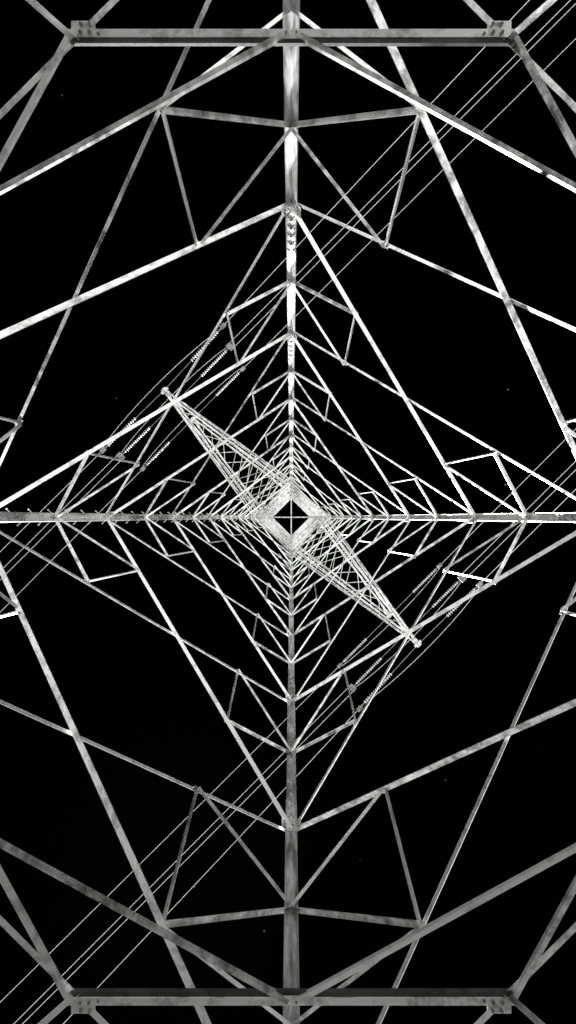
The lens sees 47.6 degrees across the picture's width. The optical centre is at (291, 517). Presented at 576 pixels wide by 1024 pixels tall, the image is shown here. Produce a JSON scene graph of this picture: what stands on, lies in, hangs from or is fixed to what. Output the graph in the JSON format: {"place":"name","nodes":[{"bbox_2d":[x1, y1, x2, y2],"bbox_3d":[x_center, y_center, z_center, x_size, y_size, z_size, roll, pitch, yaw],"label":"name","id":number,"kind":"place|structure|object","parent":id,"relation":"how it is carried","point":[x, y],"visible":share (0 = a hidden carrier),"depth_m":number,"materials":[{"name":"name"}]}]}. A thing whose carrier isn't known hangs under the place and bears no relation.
{"place":"outdoors","nodes":[
{"label":"outdoors","id":0,"kind":"place"},
{"bbox_2d":[0,0,575,1023],"label":"sky","id":1,"kind":"structure","parent":0,"point":[454,348],"materials":[{"name":"black"}]},
{"bbox_3d":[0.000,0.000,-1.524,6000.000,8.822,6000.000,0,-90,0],"label":"ground","id":2,"kind":"structure","parent":0,"visible":0},
{"bbox_2d":[0,0,575,1023],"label":"transmission tower","id":3,"kind":"structure","parent":2,"relation":"on","point":[290,996],"depth_m":9.75,"materials":[{"name":"metal"}]},
{"bbox_2d":[0,0,528,551],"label":"power line","id":4,"kind":"object","parent":3,"relation":"attached to","point":[222,326],"visible":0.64,"depth_m":37.87,"materials":[{"name":"metal"}]},
{"bbox_2d":[5,50,563,606],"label":"power line","id":5,"kind":"object","parent":3,"relation":"attached to","point":[243,368],"visible":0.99,"depth_m":46.71,"materials":[{"name":"metal"}]},
{"bbox_2d":[0,3,575,579],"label":"power line","id":6,"kind":"object","parent":3,"relation":"attached to","point":[228,345],"visible":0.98,"depth_m":42.34,"materials":[{"name":"metal"}]},
{"bbox_2d":[18,461,575,1019],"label":"power line","id":7,"kind":"object","parent":3,"relation":"attached to","point":[352,687],"visible":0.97,"depth_m":42.35,"materials":[{"name":"metal"}]},
{"bbox_2d":[20,430,574,982],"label":"power line","id":8,"kind":"object","parent":3,"relation":"attached to","point":[354,650],"visible":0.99,"depth_m":46.71,"materials":[{"name":"metal"}]},
{"bbox_2d":[63,489,575,1023],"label":"power line","id":9,"kind":"object","parent":3,"relation":"attached to","point":[389,675],"visible":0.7,"depth_m":37.87,"materials":[{"name":"metal"}]}
]}

